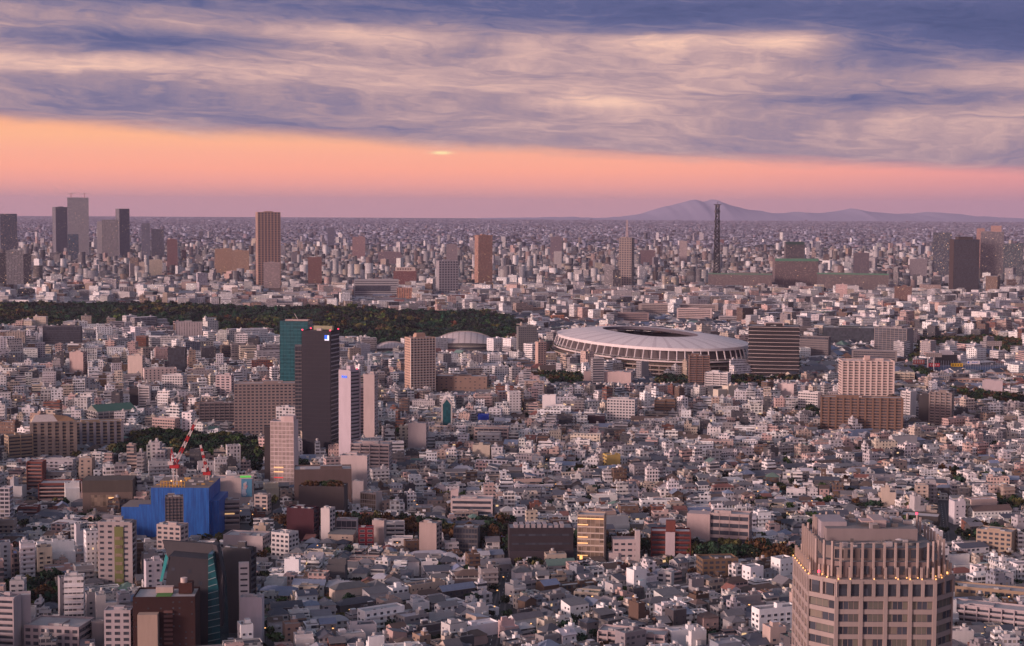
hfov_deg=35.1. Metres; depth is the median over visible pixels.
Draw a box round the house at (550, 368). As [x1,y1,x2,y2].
[538,365,555,371]
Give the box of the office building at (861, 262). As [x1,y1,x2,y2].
[853,252,868,272]
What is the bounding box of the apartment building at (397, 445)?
[392,440,403,451]
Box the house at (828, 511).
[805,510,834,516]
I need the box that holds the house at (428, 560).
[419,555,437,574]
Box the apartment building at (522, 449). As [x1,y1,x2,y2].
[506,446,532,456]
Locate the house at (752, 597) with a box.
[735,588,764,607]
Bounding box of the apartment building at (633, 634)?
[615,622,645,645]
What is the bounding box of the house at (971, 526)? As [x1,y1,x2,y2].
[965,522,983,537]
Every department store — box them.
[213,475,253,505]
[294,464,351,503]
[299,482,347,511]
[508,521,573,564]
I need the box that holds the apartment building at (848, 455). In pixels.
[836,451,854,460]
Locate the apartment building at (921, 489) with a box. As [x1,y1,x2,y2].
[914,482,928,498]
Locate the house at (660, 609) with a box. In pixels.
[653,601,671,615]
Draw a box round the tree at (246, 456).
[244,454,258,458]
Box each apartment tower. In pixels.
[26,459,46,490]
[35,341,44,357]
[69,350,86,375]
[97,221,101,253]
[102,220,118,260]
[141,223,149,259]
[152,229,163,256]
[167,238,177,270]
[255,211,280,285]
[263,262,279,287]
[308,256,321,282]
[405,333,435,391]
[436,259,457,291]
[446,244,456,259]
[475,234,492,282]
[550,236,561,260]
[554,251,561,268]
[604,264,614,286]
[619,237,634,285]
[679,241,686,264]
[748,322,799,376]
[838,355,894,395]
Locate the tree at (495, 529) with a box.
[490,523,504,534]
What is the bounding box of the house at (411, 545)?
[404,538,418,551]
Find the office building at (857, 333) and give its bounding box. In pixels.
[823,325,877,343]
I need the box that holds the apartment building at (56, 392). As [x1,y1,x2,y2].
[51,387,63,404]
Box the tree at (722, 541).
[718,537,731,545]
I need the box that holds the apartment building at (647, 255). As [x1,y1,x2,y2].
[640,250,654,264]
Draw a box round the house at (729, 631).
[721,622,738,636]
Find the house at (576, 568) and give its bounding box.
[569,563,589,581]
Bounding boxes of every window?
[91,495,115,506]
[235,403,294,434]
[259,244,279,284]
[443,400,450,424]
[809,621,833,632]
[809,633,833,645]
[810,596,833,607]
[810,609,833,620]
[812,579,819,591]
[826,582,833,594]
[835,549,839,557]
[838,601,858,608]
[838,614,858,621]
[838,627,857,633]
[838,639,857,645]
[839,584,846,595]
[847,549,854,557]
[851,584,858,595]
[860,549,866,557]
[862,639,882,645]
[863,584,871,595]
[863,601,882,608]
[863,614,882,621]
[863,627,882,633]
[864,566,868,574]
[875,550,879,557]
[875,566,880,574]
[875,584,883,595]
[886,550,892,557]
[887,566,893,574]
[887,614,907,621]
[887,627,906,633]
[887,639,906,645]
[888,584,895,595]
[888,601,907,608]
[898,550,904,557]
[899,566,904,574]
[900,584,908,595]
[911,550,915,557]
[911,639,931,645]
[912,566,919,574]
[912,584,920,595]
[912,602,932,609]
[912,614,931,621]
[912,627,931,634]
[923,550,930,557]
[925,566,931,574]
[925,584,932,595]
[936,610,949,620]
[936,622,949,632]
[936,634,949,645]
[937,583,940,594]
[937,597,950,607]
[946,580,949,592]
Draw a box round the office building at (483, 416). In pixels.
[478,413,488,419]
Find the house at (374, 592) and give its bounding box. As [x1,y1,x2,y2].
[362,585,389,599]
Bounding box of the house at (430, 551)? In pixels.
[409,550,446,554]
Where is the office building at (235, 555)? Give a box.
[223,541,256,632]
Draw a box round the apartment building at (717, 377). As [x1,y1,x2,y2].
[705,370,730,394]
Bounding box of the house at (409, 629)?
[401,624,416,637]
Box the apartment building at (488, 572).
[478,561,497,591]
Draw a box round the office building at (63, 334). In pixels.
[43,325,81,344]
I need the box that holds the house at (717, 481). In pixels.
[707,478,728,485]
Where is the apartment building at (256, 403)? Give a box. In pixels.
[234,380,294,434]
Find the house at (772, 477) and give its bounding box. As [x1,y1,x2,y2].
[764,472,778,485]
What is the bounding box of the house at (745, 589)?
[740,583,779,593]
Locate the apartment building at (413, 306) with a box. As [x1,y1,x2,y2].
[406,302,418,309]
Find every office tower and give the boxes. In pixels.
[0,214,17,249]
[52,206,67,251]
[67,197,88,254]
[68,234,78,259]
[115,209,129,257]
[279,315,312,380]
[302,325,338,455]
[328,227,334,244]
[339,365,360,453]
[363,371,377,437]
[613,270,620,286]
[874,326,913,357]
[932,232,951,276]
[949,237,979,291]
[976,228,984,268]
[980,231,1003,275]
[991,226,1001,231]
[1003,243,1022,274]
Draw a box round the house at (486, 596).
[471,587,492,603]
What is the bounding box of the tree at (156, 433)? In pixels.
[148,430,162,436]
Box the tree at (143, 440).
[139,438,154,443]
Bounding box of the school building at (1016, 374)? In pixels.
[985,372,1023,375]
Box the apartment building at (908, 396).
[901,389,916,415]
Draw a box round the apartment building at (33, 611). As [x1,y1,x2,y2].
[31,605,36,619]
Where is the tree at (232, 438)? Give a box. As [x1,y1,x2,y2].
[223,435,241,443]
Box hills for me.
[477,199,1023,221]
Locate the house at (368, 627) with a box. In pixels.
[347,619,378,639]
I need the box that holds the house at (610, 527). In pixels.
[606,524,614,532]
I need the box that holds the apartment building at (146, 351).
[138,345,171,361]
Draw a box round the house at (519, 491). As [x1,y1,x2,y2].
[505,488,540,495]
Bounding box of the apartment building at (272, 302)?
[266,299,292,306]
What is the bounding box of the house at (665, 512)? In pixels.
[651,506,678,519]
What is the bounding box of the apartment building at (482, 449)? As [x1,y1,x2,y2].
[472,442,491,458]
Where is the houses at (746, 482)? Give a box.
[0,288,1023,645]
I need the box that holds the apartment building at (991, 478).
[986,473,1008,483]
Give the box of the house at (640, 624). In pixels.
[623,619,646,626]
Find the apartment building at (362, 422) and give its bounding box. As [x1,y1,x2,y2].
[361,384,363,433]
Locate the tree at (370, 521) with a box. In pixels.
[362,517,373,524]
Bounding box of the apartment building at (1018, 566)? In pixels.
[1009,560,1023,583]
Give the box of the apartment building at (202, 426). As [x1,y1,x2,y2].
[194,421,207,432]
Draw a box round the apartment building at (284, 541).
[271,529,298,558]
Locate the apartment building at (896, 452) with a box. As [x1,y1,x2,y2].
[885,447,902,457]
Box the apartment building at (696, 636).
[686,624,705,645]
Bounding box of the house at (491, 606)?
[458,599,498,615]
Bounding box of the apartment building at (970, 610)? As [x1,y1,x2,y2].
[956,598,1023,627]
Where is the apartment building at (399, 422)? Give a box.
[395,410,405,434]
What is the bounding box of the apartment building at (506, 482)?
[498,475,512,491]
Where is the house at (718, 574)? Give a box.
[709,571,729,578]
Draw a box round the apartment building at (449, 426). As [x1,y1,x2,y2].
[429,423,455,431]
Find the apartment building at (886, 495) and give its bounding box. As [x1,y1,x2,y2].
[878,483,895,507]
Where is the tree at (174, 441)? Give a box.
[169,438,182,444]
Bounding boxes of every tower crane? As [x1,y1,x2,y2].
[168,418,197,485]
[200,445,210,479]
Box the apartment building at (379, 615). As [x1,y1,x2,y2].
[357,602,404,631]
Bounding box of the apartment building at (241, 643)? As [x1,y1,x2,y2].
[225,641,243,645]
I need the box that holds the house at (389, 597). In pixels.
[376,591,400,603]
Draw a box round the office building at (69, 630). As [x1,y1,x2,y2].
[24,615,94,645]
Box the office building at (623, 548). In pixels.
[608,530,639,562]
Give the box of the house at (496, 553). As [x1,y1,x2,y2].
[489,549,503,558]
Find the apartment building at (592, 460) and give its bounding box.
[587,455,597,466]
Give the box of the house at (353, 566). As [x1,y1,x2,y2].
[348,561,359,577]
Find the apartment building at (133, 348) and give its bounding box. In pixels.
[128,340,140,354]
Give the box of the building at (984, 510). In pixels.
[967,504,1011,517]
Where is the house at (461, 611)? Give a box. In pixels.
[455,606,472,618]
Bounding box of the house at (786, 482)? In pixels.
[780,479,799,486]
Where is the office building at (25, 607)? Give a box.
[12,591,30,645]
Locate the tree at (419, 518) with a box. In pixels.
[416,515,424,521]
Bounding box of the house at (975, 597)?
[962,596,982,600]
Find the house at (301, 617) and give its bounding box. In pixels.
[290,613,306,626]
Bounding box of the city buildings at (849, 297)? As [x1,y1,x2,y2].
[0,229,1023,369]
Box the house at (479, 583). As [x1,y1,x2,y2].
[474,576,486,590]
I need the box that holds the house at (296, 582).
[291,578,327,595]
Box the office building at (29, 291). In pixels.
[18,288,34,294]
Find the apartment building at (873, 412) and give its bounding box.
[820,394,903,430]
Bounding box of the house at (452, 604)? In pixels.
[433,600,458,611]
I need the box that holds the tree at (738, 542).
[727,538,741,545]
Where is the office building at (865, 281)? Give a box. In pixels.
[817,272,888,289]
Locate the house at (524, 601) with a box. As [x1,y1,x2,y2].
[517,595,535,608]
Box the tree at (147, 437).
[138,435,152,438]
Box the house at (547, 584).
[535,578,559,590]
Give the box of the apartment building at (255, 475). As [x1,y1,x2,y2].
[247,471,260,480]
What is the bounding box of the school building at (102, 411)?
[86,402,136,418]
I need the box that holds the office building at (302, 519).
[287,504,318,542]
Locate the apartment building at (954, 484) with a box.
[950,479,960,494]
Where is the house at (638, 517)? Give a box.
[628,513,647,523]
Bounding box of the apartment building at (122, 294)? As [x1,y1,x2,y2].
[117,290,134,298]
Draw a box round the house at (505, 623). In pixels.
[498,616,518,637]
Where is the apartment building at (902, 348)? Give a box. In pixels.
[893,340,909,356]
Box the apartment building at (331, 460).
[323,457,339,464]
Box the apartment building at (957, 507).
[949,496,965,523]
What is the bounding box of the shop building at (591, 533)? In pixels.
[577,511,605,559]
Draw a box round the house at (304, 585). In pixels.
[298,582,319,599]
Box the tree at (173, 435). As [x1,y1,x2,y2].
[170,433,186,437]
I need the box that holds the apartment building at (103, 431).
[75,418,123,445]
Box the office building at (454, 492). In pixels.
[451,488,457,496]
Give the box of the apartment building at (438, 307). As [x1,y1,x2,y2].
[435,304,446,310]
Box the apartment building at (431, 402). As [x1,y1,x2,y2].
[412,398,436,406]
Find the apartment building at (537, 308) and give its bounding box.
[533,307,542,310]
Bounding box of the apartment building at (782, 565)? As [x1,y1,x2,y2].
[771,555,792,575]
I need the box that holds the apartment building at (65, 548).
[36,538,75,563]
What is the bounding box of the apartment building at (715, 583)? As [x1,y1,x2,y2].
[704,577,724,593]
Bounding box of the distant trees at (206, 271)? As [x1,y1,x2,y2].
[49,234,1023,282]
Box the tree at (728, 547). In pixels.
[723,543,734,552]
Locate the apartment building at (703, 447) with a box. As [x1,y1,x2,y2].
[687,444,713,456]
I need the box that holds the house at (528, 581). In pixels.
[517,573,535,589]
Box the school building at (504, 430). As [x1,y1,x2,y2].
[474,425,509,439]
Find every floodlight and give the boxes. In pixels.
[925,353,941,369]
[987,341,1001,349]
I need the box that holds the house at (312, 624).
[303,619,318,630]
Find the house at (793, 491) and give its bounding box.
[786,487,806,495]
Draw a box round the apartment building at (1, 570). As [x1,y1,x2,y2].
[0,558,3,582]
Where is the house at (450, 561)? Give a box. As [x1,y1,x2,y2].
[437,556,456,566]
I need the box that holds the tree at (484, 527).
[480,524,488,532]
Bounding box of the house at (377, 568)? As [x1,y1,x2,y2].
[369,564,387,577]
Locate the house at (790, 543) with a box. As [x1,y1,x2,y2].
[786,541,795,547]
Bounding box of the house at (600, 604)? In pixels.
[596,602,608,607]
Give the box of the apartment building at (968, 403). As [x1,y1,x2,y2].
[959,395,974,409]
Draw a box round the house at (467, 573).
[452,569,477,579]
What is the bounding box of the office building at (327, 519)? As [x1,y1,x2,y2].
[321,505,334,539]
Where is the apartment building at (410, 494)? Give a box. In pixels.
[404,489,415,506]
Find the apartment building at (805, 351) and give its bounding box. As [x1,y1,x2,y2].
[799,347,810,356]
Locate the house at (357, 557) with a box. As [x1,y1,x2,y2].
[350,554,378,560]
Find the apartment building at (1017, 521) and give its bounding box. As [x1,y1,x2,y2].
[1011,514,1023,530]
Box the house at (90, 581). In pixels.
[85,578,103,584]
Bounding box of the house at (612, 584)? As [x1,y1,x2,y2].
[605,580,621,593]
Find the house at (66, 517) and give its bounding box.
[62,515,88,521]
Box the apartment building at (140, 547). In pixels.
[137,539,143,573]
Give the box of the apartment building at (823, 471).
[821,467,832,476]
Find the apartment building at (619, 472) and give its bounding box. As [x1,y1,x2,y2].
[611,465,626,482]
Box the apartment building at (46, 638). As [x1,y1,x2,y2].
[39,628,57,645]
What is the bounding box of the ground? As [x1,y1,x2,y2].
[19,216,1023,645]
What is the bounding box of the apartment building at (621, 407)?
[607,396,637,421]
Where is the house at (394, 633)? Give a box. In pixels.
[386,628,406,642]
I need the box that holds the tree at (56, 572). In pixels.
[43,569,64,577]
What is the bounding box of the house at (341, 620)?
[307,615,348,628]
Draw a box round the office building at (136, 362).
[128,353,144,379]
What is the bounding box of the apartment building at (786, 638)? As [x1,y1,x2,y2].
[780,631,791,645]
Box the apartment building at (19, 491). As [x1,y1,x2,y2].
[10,475,26,500]
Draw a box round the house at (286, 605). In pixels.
[268,600,303,611]
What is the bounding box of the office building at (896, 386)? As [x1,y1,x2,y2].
[894,383,925,388]
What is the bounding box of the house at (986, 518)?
[978,515,992,524]
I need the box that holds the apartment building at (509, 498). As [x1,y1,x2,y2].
[503,490,516,507]
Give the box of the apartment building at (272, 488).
[262,482,278,499]
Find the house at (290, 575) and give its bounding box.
[283,571,297,586]
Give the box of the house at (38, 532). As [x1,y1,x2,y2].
[22,527,45,539]
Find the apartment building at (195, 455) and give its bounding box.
[189,448,202,469]
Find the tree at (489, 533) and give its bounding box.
[483,530,503,537]
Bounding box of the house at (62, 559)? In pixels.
[53,554,67,563]
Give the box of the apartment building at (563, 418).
[547,412,571,424]
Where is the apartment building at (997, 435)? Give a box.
[983,428,1002,443]
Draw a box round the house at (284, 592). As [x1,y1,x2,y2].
[278,589,292,600]
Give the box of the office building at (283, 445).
[270,415,297,484]
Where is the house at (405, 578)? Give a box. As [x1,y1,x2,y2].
[400,574,427,582]
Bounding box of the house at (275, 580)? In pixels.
[264,575,286,585]
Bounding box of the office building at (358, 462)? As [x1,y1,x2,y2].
[340,452,368,490]
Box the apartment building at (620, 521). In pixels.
[606,513,629,530]
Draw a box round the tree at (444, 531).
[442,527,447,536]
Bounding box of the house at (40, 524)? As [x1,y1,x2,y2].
[26,522,50,530]
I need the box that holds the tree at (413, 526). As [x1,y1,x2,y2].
[405,521,418,535]
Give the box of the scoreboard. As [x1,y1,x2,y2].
[935,350,956,364]
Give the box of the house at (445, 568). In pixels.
[421,564,450,577]
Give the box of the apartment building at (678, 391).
[674,386,686,397]
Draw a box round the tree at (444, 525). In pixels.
[442,522,454,538]
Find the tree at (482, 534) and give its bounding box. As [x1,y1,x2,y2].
[480,528,487,548]
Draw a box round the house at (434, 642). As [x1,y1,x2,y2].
[430,632,451,645]
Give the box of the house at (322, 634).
[315,628,335,642]
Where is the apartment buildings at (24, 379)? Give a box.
[0,281,1023,645]
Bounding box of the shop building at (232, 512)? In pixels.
[225,497,239,528]
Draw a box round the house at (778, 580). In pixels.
[771,574,792,588]
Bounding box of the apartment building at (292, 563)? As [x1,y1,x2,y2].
[284,554,304,573]
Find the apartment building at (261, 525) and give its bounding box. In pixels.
[254,519,271,530]
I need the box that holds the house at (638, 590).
[627,585,643,599]
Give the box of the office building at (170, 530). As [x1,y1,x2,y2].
[157,521,188,548]
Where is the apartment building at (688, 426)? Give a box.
[684,419,697,434]
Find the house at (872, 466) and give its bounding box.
[852,464,882,468]
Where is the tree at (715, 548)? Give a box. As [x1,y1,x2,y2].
[706,540,725,553]
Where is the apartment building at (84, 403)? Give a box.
[74,396,90,417]
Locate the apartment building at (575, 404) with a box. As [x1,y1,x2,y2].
[563,400,583,411]
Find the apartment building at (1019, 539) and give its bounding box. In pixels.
[1016,529,1023,551]
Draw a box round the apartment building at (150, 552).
[141,546,157,573]
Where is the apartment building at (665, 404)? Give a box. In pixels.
[654,398,676,411]
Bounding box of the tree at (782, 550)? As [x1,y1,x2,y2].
[775,543,800,555]
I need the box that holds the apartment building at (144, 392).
[138,384,151,407]
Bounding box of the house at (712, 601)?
[701,597,723,611]
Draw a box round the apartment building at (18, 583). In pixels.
[9,575,26,591]
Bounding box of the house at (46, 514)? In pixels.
[32,511,68,519]
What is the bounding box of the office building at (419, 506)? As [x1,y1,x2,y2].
[413,504,432,509]
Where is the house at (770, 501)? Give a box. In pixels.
[753,499,785,508]
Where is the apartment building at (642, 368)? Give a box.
[636,361,648,377]
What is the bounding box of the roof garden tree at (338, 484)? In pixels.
[332,482,344,486]
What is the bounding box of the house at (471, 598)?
[465,594,485,601]
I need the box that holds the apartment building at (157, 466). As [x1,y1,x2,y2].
[148,458,169,479]
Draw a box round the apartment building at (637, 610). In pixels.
[628,594,649,620]
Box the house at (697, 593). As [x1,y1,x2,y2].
[687,587,708,599]
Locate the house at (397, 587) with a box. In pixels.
[386,582,408,593]
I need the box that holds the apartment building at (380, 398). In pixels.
[378,386,382,400]
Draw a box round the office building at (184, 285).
[182,281,194,289]
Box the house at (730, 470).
[720,464,741,473]
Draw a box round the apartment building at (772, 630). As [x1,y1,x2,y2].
[762,620,785,645]
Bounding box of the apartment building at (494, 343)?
[487,336,502,350]
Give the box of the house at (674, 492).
[669,488,682,501]
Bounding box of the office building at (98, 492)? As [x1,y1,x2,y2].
[82,475,135,512]
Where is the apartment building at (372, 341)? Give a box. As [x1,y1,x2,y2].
[360,337,376,350]
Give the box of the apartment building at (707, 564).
[696,553,737,575]
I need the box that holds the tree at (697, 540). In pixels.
[691,537,703,553]
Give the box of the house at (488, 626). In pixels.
[466,618,497,635]
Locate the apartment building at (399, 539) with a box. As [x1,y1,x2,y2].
[392,535,412,545]
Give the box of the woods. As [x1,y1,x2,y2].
[0,299,522,343]
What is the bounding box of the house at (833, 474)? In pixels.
[819,468,850,478]
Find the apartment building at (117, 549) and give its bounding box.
[98,516,136,586]
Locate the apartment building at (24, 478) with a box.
[22,472,26,483]
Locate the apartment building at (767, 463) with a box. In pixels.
[762,457,775,469]
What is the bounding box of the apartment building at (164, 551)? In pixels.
[162,549,168,564]
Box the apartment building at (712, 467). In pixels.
[706,462,719,473]
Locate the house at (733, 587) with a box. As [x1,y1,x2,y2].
[720,583,741,595]
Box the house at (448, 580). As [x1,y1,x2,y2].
[440,574,453,584]
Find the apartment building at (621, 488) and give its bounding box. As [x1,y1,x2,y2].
[616,479,629,495]
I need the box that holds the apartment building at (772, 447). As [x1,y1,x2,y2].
[749,444,778,457]
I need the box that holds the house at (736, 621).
[722,616,745,628]
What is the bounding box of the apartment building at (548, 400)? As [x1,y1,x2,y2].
[542,394,562,408]
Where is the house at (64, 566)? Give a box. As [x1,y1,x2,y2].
[43,562,80,583]
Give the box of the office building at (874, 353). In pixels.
[851,349,896,361]
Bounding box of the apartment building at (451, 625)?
[441,618,466,634]
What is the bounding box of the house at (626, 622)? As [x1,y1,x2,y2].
[613,619,631,625]
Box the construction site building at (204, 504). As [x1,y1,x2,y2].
[121,477,227,536]
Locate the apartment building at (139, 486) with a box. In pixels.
[136,473,145,490]
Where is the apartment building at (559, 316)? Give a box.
[551,315,563,317]
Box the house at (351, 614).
[345,608,356,621]
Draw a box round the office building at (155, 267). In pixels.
[149,259,161,275]
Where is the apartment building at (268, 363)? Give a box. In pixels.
[251,357,272,369]
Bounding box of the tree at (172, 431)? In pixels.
[167,429,182,433]
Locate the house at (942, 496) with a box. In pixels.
[936,487,947,499]
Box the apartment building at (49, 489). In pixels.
[38,479,82,503]
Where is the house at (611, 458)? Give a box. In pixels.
[603,452,619,465]
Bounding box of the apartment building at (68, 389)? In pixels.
[61,384,73,398]
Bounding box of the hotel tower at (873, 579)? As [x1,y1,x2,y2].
[791,511,954,645]
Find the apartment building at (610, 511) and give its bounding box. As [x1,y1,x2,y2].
[586,507,615,514]
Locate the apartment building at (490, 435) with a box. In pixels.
[477,431,501,440]
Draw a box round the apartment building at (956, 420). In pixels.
[942,416,966,425]
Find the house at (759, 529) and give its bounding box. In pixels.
[752,527,767,533]
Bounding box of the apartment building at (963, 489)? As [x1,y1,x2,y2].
[957,483,969,496]
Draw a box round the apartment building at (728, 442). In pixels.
[699,438,732,446]
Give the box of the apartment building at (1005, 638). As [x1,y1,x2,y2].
[998,630,1019,645]
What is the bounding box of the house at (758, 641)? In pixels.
[743,637,769,645]
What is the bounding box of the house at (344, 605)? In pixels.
[335,596,375,612]
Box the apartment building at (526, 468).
[522,462,532,472]
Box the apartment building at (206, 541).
[198,540,214,542]
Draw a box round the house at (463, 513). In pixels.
[451,509,477,519]
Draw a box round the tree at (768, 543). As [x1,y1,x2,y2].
[758,537,773,549]
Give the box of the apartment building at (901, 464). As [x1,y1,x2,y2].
[882,457,906,471]
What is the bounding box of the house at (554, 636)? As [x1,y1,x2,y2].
[535,631,560,643]
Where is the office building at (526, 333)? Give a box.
[516,324,536,350]
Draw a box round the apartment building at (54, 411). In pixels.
[46,408,61,414]
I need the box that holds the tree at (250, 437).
[246,434,257,439]
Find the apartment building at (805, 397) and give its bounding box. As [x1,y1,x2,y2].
[798,390,820,409]
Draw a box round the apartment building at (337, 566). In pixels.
[327,557,347,579]
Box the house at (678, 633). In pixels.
[665,621,704,645]
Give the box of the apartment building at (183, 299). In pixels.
[178,297,188,303]
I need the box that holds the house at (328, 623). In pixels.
[317,617,336,629]
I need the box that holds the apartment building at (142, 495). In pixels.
[134,490,148,499]
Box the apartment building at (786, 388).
[778,382,796,396]
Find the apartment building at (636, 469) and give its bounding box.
[629,461,662,475]
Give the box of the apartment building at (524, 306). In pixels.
[513,302,532,310]
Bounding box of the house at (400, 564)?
[392,560,407,568]
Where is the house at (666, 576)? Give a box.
[657,569,673,584]
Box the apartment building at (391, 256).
[378,251,400,263]
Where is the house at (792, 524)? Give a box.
[787,519,801,530]
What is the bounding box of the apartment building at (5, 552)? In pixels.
[0,539,10,578]
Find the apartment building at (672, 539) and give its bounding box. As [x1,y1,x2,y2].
[651,519,690,556]
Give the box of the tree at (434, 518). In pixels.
[424,516,439,519]

